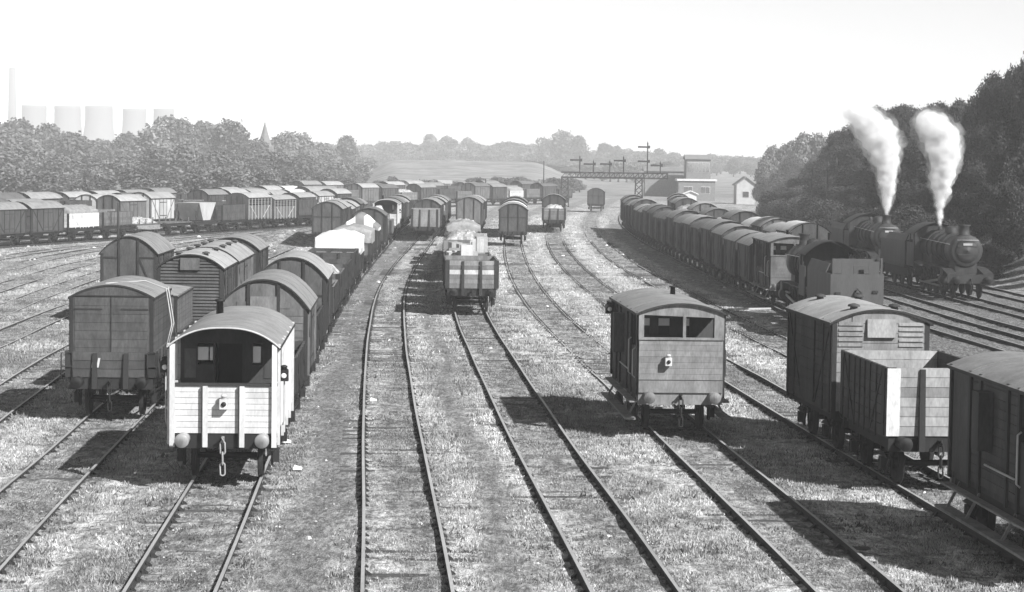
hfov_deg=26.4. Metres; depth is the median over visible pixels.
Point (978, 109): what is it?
broadleaf tree
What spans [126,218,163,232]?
flat wagon
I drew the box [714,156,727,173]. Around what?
broadleaf tree
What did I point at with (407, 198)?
covered van
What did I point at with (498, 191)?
covered van
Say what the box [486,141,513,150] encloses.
broadleaf tree
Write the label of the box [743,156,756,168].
broadleaf tree
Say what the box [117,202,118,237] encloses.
lamp post
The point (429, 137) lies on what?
broadleaf tree
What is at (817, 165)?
broadleaf tree
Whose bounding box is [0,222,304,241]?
railway track
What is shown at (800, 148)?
broadleaf tree
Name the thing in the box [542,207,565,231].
open wagon
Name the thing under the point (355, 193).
open wagon
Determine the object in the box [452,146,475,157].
broadleaf tree
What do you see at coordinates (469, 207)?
covered van
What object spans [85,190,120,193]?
covered van
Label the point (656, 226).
covered van
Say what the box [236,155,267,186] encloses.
broadleaf tree
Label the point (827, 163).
telegraph pole
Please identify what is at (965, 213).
bushy tree
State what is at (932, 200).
bushy tree
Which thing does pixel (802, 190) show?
bushy tree
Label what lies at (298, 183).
covered van
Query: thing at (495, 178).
hedge bush
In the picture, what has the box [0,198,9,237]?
covered van
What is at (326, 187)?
covered van
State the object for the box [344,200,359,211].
covered van
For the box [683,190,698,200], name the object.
white hut
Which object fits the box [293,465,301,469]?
paper scrap
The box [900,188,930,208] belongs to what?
bushy tree
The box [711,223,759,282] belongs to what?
covered van
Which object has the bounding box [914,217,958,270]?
bramble bush
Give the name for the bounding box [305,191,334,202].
covered van
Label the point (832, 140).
broadleaf tree
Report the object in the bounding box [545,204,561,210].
straw heap
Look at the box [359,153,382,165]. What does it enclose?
broadleaf tree
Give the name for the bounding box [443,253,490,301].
open wagon
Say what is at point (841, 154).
bushy tree
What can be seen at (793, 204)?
bramble bush
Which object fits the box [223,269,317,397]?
covered van
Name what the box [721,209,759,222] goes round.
covered van
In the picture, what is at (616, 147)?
broadleaf tree
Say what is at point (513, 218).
covered van
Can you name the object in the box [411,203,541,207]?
railway track
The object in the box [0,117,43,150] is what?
broadleaf tree
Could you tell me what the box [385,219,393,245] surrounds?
open wagon
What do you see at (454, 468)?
weeds
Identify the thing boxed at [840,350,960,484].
open wagon
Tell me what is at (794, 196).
bramble bush
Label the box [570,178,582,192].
hedge bush
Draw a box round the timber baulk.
[727,308,770,309]
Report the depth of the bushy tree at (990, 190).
155.84 m
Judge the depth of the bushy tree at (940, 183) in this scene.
185.70 m
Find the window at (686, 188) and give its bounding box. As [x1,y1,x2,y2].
[683,186,692,192]
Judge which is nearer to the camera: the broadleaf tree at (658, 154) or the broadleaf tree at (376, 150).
the broadleaf tree at (658, 154)
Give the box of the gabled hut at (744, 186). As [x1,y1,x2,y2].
[732,176,756,203]
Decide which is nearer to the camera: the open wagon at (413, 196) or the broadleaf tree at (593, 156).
the open wagon at (413, 196)
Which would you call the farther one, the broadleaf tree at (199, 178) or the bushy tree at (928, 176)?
the broadleaf tree at (199, 178)
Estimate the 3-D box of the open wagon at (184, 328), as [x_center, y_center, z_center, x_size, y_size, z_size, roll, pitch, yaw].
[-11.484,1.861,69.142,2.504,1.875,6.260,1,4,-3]
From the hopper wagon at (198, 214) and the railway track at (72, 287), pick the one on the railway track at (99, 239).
the hopper wagon at (198, 214)
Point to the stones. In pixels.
(406, 447)
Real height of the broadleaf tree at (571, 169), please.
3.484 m
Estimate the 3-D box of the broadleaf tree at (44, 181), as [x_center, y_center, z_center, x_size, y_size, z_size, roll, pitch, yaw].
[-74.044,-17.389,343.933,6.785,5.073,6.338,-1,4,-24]
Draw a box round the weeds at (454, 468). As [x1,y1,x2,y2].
[0,298,1023,591]
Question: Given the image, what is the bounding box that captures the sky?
[0,0,1023,157]
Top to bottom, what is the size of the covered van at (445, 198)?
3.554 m
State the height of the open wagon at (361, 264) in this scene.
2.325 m
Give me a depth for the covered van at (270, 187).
278.96 m
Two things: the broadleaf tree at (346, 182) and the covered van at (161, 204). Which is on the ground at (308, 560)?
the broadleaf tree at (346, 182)
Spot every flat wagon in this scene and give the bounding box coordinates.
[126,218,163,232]
[152,217,192,234]
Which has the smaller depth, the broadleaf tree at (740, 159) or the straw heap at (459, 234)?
the straw heap at (459, 234)
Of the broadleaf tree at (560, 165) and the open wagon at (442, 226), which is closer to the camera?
the open wagon at (442, 226)
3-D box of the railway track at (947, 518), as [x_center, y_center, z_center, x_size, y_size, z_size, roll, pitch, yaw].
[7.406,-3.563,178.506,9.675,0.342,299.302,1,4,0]
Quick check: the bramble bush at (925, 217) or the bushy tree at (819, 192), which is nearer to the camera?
the bramble bush at (925, 217)
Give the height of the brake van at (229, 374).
3.845 m
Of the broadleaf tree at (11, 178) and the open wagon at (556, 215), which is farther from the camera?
the broadleaf tree at (11, 178)
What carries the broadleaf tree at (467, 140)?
on the ground at (308, 560)
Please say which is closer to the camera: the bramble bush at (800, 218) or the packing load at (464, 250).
the packing load at (464, 250)
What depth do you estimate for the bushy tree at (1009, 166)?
156.93 m
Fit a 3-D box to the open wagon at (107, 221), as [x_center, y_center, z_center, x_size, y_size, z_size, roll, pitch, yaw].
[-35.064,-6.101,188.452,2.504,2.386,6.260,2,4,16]
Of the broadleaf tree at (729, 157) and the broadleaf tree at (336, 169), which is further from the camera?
the broadleaf tree at (729, 157)
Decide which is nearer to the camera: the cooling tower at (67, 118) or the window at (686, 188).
the window at (686, 188)
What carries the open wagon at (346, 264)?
on the railway track at (138, 572)
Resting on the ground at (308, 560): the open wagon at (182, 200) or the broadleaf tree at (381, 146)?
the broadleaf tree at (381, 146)
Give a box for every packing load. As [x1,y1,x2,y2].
[443,233,487,252]
[446,245,477,255]
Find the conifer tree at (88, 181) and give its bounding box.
[81,168,94,190]
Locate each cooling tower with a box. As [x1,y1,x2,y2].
[21,105,46,130]
[54,106,82,135]
[83,106,115,142]
[122,108,146,136]
[153,109,173,128]
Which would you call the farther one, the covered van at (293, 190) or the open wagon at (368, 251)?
the covered van at (293, 190)
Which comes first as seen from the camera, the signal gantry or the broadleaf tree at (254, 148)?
the signal gantry
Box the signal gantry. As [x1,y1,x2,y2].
[560,142,667,206]
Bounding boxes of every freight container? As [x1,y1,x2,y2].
[68,275,176,360]
[166,284,193,331]
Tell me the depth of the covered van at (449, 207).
236.60 m
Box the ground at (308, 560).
[0,160,1023,591]
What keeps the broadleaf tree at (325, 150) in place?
on the ground at (308, 560)
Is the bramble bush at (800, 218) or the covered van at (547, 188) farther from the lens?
the covered van at (547, 188)
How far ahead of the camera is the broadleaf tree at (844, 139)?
298.30 m
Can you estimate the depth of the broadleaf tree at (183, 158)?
456.98 m
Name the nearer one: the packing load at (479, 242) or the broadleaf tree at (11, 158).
the packing load at (479, 242)
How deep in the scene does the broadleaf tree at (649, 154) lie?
1326.25 m
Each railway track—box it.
[0,214,455,247]
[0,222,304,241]
[0,227,303,274]
[0,227,311,292]
[0,227,311,318]
[0,228,285,260]
[0,230,311,348]
[0,245,298,439]
[0,389,166,583]
[102,223,410,591]
[332,211,474,591]
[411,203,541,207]
[441,210,681,591]
[498,210,916,591]
[543,233,1023,586]
[584,211,786,356]
[619,215,930,377]
[879,271,1023,319]
[883,288,1023,339]
[883,304,1023,350]
[973,284,1023,302]
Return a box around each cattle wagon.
[225,192,271,229]
[257,194,296,227]
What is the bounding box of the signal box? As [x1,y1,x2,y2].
[683,155,712,178]
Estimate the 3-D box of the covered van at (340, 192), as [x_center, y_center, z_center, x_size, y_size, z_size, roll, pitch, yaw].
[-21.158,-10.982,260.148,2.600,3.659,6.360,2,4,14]
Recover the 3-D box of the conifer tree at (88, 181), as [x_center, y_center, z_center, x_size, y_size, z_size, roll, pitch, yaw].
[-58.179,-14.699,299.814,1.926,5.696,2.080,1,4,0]
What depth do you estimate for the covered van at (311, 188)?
270.30 m
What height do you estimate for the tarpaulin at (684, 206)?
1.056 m
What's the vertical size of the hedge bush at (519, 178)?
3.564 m
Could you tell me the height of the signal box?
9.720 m
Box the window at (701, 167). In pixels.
[687,162,709,172]
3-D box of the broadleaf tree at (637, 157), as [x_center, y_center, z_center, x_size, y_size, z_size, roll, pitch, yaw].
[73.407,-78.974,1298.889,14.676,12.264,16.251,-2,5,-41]
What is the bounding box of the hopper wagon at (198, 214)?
[174,202,218,232]
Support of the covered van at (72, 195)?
on the railway track
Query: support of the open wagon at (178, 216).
on the railway track at (127, 233)
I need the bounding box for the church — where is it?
[260,123,273,151]
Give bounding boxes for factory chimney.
[8,68,16,122]
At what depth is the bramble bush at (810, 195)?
243.96 m
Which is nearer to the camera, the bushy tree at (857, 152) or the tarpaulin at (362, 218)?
the tarpaulin at (362, 218)
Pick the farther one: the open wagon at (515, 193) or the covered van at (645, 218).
the open wagon at (515, 193)
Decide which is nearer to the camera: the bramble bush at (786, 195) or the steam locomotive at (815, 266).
the steam locomotive at (815, 266)
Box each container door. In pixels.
[74,297,109,360]
[111,297,147,360]
[171,297,172,331]
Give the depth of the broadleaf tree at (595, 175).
859.68 m
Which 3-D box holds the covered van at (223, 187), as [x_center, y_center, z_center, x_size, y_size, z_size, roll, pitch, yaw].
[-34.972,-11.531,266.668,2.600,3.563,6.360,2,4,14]
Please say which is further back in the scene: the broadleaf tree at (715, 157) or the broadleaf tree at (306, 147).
the broadleaf tree at (715, 157)
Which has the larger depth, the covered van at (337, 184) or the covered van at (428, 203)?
the covered van at (337, 184)
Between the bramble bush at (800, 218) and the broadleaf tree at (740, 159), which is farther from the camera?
the broadleaf tree at (740, 159)
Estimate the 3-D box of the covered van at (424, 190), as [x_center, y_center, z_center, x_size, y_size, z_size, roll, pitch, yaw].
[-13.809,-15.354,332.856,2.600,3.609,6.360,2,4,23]
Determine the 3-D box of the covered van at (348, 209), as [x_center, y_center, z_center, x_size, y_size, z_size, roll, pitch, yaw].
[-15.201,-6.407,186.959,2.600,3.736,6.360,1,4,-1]
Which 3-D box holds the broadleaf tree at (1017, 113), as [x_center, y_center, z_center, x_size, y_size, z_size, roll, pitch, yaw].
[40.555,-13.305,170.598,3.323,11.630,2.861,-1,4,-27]
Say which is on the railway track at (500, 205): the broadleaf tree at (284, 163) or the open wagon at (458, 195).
the open wagon at (458, 195)
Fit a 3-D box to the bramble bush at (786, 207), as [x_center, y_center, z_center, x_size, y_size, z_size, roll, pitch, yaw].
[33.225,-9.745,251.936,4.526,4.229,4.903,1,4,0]
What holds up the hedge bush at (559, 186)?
on the ground at (308, 560)
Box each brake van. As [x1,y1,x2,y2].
[160,298,294,476]
[372,195,401,236]
[601,285,732,429]
[747,230,799,305]
[934,351,1023,560]
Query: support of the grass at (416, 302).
on the ground at (308, 560)
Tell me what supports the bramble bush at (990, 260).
on the ground at (308, 560)
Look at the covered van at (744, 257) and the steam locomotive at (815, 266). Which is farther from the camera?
the covered van at (744, 257)
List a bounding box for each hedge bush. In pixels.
[387,176,399,180]
[424,180,444,184]
[463,177,484,181]
[490,176,504,180]
[502,178,513,184]
[512,177,529,180]
[546,178,578,192]
[555,184,573,188]
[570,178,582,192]
[575,184,586,191]
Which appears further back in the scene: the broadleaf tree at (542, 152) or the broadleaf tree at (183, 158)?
the broadleaf tree at (542, 152)
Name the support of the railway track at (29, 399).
on the ground at (308, 560)
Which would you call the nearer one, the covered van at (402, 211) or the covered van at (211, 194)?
the covered van at (402, 211)
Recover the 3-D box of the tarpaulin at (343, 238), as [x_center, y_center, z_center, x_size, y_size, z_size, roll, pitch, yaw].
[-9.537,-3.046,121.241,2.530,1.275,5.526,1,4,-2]
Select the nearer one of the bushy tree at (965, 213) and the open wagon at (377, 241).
the open wagon at (377, 241)
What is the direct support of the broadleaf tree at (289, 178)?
on the ground at (308, 560)
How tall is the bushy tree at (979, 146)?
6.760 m
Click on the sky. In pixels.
(732, 78)
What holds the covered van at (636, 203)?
on the railway track at (747, 294)
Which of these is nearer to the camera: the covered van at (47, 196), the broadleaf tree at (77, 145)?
the covered van at (47, 196)
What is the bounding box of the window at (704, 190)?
[701,187,709,193]
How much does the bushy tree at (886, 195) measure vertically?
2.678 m
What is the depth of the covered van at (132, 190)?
239.44 m
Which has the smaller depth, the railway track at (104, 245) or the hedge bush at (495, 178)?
the railway track at (104, 245)
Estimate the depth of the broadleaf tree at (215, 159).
443.50 m
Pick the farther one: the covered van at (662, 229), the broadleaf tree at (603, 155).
the broadleaf tree at (603, 155)
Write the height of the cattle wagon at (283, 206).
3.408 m
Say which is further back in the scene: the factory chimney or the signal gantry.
the factory chimney
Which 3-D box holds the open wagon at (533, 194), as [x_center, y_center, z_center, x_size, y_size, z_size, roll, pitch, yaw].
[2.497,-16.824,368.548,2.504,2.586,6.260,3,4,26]
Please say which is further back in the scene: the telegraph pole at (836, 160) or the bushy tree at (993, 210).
the telegraph pole at (836, 160)
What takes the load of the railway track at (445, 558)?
on the ground at (308, 560)
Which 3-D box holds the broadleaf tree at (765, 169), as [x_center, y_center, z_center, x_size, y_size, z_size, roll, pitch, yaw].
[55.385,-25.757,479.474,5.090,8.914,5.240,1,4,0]
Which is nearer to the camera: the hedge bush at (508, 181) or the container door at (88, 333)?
the container door at (88, 333)
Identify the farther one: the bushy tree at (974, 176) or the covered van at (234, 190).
the covered van at (234, 190)
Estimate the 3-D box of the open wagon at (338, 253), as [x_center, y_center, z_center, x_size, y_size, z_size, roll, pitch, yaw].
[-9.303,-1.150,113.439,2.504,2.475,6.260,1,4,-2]
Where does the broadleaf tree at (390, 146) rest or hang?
on the ground at (308, 560)
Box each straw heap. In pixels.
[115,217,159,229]
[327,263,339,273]
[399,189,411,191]
[446,229,475,239]
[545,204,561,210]
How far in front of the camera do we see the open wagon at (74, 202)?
208.96 m
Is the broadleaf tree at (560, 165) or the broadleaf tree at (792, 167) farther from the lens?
the broadleaf tree at (560, 165)
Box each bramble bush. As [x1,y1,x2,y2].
[756,191,777,213]
[758,198,787,216]
[759,202,775,216]
[772,200,787,218]
[776,193,792,200]
[781,193,808,212]
[782,199,800,218]
[785,196,821,220]
[787,191,813,200]
[796,205,815,220]
[798,194,822,202]
[807,200,846,226]
[869,205,896,215]
[870,201,905,213]
[887,201,930,224]
[895,216,918,229]
[902,212,941,232]
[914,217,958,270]
[977,245,1006,278]
[983,244,1014,267]
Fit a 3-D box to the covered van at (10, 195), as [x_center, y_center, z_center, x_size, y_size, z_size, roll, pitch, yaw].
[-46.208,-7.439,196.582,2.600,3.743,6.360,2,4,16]
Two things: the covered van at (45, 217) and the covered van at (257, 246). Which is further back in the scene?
the covered van at (45, 217)
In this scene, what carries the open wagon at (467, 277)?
on the railway track at (580, 575)
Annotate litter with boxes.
[0,230,925,538]
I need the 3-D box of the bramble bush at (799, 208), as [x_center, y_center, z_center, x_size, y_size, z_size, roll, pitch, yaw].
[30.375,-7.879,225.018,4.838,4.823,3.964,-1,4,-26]
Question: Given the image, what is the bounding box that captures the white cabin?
[439,180,452,185]
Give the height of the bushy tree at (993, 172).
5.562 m
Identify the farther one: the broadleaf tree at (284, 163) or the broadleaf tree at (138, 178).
the broadleaf tree at (284, 163)
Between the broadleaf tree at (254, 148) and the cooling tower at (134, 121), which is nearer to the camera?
the broadleaf tree at (254, 148)
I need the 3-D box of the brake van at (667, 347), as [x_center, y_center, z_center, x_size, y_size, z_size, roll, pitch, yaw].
[4.268,1.634,61.060,2.890,3.765,7.560,1,4,-3]
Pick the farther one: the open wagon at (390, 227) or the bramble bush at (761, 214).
the bramble bush at (761, 214)
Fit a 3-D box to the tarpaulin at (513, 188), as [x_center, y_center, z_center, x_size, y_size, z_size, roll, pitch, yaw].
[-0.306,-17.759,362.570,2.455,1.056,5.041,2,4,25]
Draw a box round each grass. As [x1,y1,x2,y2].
[0,213,659,270]
[0,259,786,376]
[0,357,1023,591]
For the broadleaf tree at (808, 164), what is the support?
on the ground at (308, 560)
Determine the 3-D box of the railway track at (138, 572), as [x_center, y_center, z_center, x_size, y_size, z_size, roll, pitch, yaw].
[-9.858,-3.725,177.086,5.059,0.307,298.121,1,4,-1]
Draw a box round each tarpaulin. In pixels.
[63,204,97,216]
[315,228,363,254]
[333,223,374,242]
[344,211,380,230]
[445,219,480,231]
[507,186,522,190]
[676,204,689,208]
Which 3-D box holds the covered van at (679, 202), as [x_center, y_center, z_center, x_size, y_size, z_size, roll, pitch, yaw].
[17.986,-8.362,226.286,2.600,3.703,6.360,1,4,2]
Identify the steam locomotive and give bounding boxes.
[776,233,883,312]
[827,213,902,276]
[880,222,993,297]
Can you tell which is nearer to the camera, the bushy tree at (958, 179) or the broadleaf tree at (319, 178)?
the bushy tree at (958, 179)
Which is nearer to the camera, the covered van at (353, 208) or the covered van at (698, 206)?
the covered van at (353, 208)
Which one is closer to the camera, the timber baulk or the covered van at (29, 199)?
the timber baulk
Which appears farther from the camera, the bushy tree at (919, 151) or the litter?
the bushy tree at (919, 151)
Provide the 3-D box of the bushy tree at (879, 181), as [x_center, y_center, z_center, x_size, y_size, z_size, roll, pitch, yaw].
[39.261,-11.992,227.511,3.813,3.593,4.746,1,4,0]
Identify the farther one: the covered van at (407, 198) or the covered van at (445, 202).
the covered van at (407, 198)
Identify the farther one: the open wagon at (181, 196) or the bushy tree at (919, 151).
the open wagon at (181, 196)
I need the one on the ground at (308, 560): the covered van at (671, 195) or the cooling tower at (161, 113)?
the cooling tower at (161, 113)
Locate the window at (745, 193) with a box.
[742,191,748,197]
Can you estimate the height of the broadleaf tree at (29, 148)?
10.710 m
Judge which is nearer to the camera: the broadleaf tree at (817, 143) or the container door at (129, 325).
the container door at (129, 325)
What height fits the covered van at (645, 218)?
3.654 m
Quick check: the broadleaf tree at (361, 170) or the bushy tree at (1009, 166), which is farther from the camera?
the broadleaf tree at (361, 170)
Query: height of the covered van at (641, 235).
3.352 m
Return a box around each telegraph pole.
[822,161,833,201]
[831,158,842,183]
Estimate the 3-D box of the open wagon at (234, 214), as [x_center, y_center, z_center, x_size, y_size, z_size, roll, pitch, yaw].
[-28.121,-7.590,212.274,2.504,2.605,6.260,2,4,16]
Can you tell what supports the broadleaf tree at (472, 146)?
on the ground at (308, 560)
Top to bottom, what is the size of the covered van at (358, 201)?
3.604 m
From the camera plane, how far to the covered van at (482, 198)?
228.93 m
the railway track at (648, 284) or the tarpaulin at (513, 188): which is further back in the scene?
the tarpaulin at (513, 188)
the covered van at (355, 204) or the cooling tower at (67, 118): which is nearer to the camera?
the covered van at (355, 204)
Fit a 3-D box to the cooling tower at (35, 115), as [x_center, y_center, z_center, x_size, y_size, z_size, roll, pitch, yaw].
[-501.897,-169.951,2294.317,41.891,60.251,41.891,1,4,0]
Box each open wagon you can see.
[54,212,98,241]
[60,200,91,205]
[60,336,174,414]
[75,209,114,232]
[90,211,131,238]
[171,319,195,336]
[175,203,190,226]
[176,193,186,198]
[179,199,203,201]
[185,201,225,225]
[205,204,244,231]
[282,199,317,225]
[288,341,305,424]
[308,248,358,294]
[310,305,323,373]
[323,259,351,306]
[326,279,338,333]
[332,267,344,319]
[349,190,358,197]
[354,248,363,285]
[363,242,373,272]
[370,229,380,261]
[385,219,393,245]
[399,192,417,206]
[411,208,439,239]
[436,188,454,200]
[441,210,445,229]
[442,249,489,273]
[443,239,469,243]
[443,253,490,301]
[443,255,498,311]
[444,185,460,190]
[451,191,471,202]
[507,190,523,197]
[523,188,539,203]
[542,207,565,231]
[557,189,571,202]
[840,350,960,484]
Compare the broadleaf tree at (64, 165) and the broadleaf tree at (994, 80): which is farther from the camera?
the broadleaf tree at (64, 165)
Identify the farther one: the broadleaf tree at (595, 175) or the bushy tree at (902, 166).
the broadleaf tree at (595, 175)
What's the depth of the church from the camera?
617.67 m
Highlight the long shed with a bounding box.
[642,166,683,196]
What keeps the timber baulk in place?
on the railway track at (648, 284)
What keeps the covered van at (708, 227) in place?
on the railway track at (747, 294)
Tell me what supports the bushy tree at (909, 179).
on the ground at (308, 560)
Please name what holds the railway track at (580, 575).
on the ground at (308, 560)
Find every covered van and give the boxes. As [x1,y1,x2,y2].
[0,192,25,198]
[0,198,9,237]
[0,202,27,245]
[3,198,43,237]
[16,200,64,243]
[17,192,60,202]
[54,191,90,199]
[74,194,115,207]
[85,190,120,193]
[96,194,146,230]
[99,231,174,281]
[111,192,133,193]
[115,189,147,192]
[132,191,175,220]
[142,187,176,196]
[155,247,237,320]
[187,189,228,200]
[194,239,254,286]
[211,187,237,188]
[216,233,269,274]
[222,188,247,193]
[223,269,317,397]
[245,189,270,194]
[252,185,281,189]
[262,250,333,351]
[267,190,287,194]
[279,186,296,188]
[281,189,304,192]
[281,192,315,218]
[289,180,321,186]
[294,186,322,190]
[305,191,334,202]
[311,200,346,241]
[319,181,343,187]
[319,186,335,188]
[320,188,351,198]
[327,199,351,221]
[341,197,363,208]
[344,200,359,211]
[346,183,379,202]
[350,204,355,218]
[351,206,388,254]
[358,198,368,207]
[376,184,398,199]
[378,181,404,188]
[386,196,405,230]
[389,196,407,227]
[393,194,411,226]
[400,180,423,188]
[402,197,409,225]
[406,183,436,206]
[413,198,442,236]
[424,182,444,187]
[427,194,449,223]
[428,197,443,231]
[431,196,447,227]
[439,194,450,221]
[455,182,467,185]
[455,196,483,225]
[461,182,489,199]
[465,195,483,229]
[475,180,498,182]
[475,195,485,225]
[479,195,487,224]
[487,183,506,204]
[498,202,528,243]
[500,201,526,235]
[501,198,526,205]
[503,196,527,203]
[510,181,534,199]
[530,183,556,202]
[542,193,565,225]
[587,187,605,211]
[620,194,641,229]
[622,196,639,230]
[624,199,635,232]
[627,199,636,235]
[630,198,655,237]
[633,204,649,239]
[637,206,646,242]
[642,203,666,245]
[647,205,675,248]
[653,210,670,251]
[659,211,672,255]
[666,209,701,258]
[667,193,688,205]
[667,195,684,206]
[672,197,696,208]
[673,214,695,262]
[681,214,716,267]
[687,202,716,211]
[690,218,712,272]
[699,207,727,217]
[700,218,742,277]
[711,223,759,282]
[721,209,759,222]
[723,229,761,289]
[736,233,762,296]
[741,217,760,226]
[750,216,789,232]
[762,222,785,232]
[776,220,830,239]
[785,294,933,449]
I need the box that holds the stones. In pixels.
[0,271,1013,590]
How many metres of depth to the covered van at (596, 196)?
318.48 m
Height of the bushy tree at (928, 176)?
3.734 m
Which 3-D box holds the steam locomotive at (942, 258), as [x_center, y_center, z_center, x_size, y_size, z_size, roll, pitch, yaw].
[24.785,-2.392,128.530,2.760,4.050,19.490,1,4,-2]
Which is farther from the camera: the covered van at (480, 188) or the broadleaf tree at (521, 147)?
the broadleaf tree at (521, 147)
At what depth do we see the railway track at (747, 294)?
132.99 m
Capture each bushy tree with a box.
[784,177,805,190]
[786,185,807,195]
[793,187,817,194]
[808,187,830,201]
[822,174,847,187]
[823,184,847,205]
[826,143,849,175]
[842,139,870,166]
[846,167,878,186]
[850,182,883,210]
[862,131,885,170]
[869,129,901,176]
[870,188,894,208]
[871,165,892,189]
[878,128,925,180]
[886,169,923,190]
[887,185,917,205]
[888,157,917,189]
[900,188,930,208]
[904,136,939,172]
[913,165,944,189]
[916,189,949,217]
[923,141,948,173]
[927,171,955,194]
[938,189,966,227]
[942,138,970,175]
[950,164,967,192]
[950,189,988,237]
[960,121,991,169]
[960,157,988,193]
[963,130,984,169]
[977,177,1023,250]
[977,183,999,242]
[978,152,1008,197]
[981,109,1019,173]
[993,156,1017,188]
[993,182,1023,258]
[1010,142,1023,183]
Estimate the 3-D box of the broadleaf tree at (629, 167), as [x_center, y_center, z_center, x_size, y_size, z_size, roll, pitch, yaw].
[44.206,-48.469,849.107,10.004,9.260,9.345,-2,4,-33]
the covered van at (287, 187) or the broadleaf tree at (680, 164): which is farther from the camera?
the broadleaf tree at (680, 164)
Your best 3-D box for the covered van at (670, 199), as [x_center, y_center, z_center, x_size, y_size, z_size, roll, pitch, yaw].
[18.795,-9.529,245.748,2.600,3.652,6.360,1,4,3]
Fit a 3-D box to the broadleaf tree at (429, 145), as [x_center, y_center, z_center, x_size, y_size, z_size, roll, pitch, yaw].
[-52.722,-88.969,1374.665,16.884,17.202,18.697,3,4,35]
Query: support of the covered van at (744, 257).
on the railway track at (747, 294)
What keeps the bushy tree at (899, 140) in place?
on the ground at (308, 560)
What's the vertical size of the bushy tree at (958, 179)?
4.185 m
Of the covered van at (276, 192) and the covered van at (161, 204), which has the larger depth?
the covered van at (276, 192)
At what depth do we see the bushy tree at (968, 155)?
187.31 m
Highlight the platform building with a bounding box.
[675,179,716,200]
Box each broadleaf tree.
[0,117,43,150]
[0,124,31,150]
[0,146,33,170]
[0,166,34,192]
[11,140,55,173]
[20,170,62,191]
[33,121,64,155]
[35,153,81,182]
[45,130,100,160]
[54,174,82,191]
[77,156,111,176]
[89,169,118,190]
[93,138,114,159]
[97,154,143,188]
[105,131,137,167]
[117,167,158,189]
[125,123,171,161]
[134,145,170,180]
[153,114,201,151]
[156,170,189,193]
[158,142,203,190]
[182,165,221,191]
[192,120,221,156]
[196,150,243,170]
[208,118,250,157]
[214,165,255,187]
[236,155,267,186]
[242,137,269,156]
[249,167,282,186]
[253,149,296,180]
[270,131,300,157]
[278,171,310,185]
[291,155,327,179]
[293,132,317,163]
[313,176,333,180]
[314,141,342,167]
[318,158,352,179]
[334,135,360,166]
[334,178,357,187]
[347,162,373,181]
[353,156,378,168]
[356,143,375,153]
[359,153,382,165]
[365,145,380,153]
[373,141,389,152]
[383,141,401,152]
[393,141,416,151]
[416,141,439,151]
[417,153,446,159]
[420,134,436,144]
[432,141,444,149]
[436,135,457,144]
[444,141,461,149]
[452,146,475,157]
[459,136,474,145]
[466,142,485,151]
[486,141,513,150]
[506,141,517,150]
[513,142,535,152]
[518,152,534,160]
[529,151,553,164]
[534,137,554,164]
[548,129,577,164]
[548,166,567,168]
[552,164,572,171]
[559,167,581,175]
[572,135,592,163]
[575,164,598,178]
[584,153,601,166]
[587,170,602,180]
[594,142,613,154]
[595,152,609,160]
[597,159,613,168]
[597,162,618,181]
[605,150,633,162]
[612,145,625,153]
[614,161,638,182]
[630,150,646,155]
[630,153,648,164]
[630,161,643,182]
[639,150,652,156]
[639,156,654,164]
[644,157,655,164]
[650,148,668,162]
[661,161,676,166]
[666,154,682,166]
[672,156,683,166]
[707,153,722,173]
[711,162,724,175]
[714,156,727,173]
[720,155,739,166]
[723,158,742,176]
[733,155,748,173]
[741,164,757,176]
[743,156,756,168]
[749,157,761,172]
[751,179,776,201]
[753,159,775,181]
[762,144,779,172]
[763,170,791,192]
[775,141,791,169]
[780,155,804,181]
[784,131,812,176]
[795,160,816,180]
[807,132,826,157]
[808,153,819,160]
[811,148,826,174]
[821,130,841,168]
[837,122,855,148]
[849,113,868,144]
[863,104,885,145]
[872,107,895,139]
[882,103,916,137]
[897,104,920,130]
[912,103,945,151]
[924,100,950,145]
[939,97,967,145]
[955,95,976,148]
[965,82,995,141]
[981,70,1002,117]
[991,63,1016,121]
[1002,58,1023,125]
[1010,51,1023,146]
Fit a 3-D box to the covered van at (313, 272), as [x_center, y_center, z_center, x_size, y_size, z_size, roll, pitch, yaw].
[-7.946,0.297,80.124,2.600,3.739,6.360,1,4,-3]

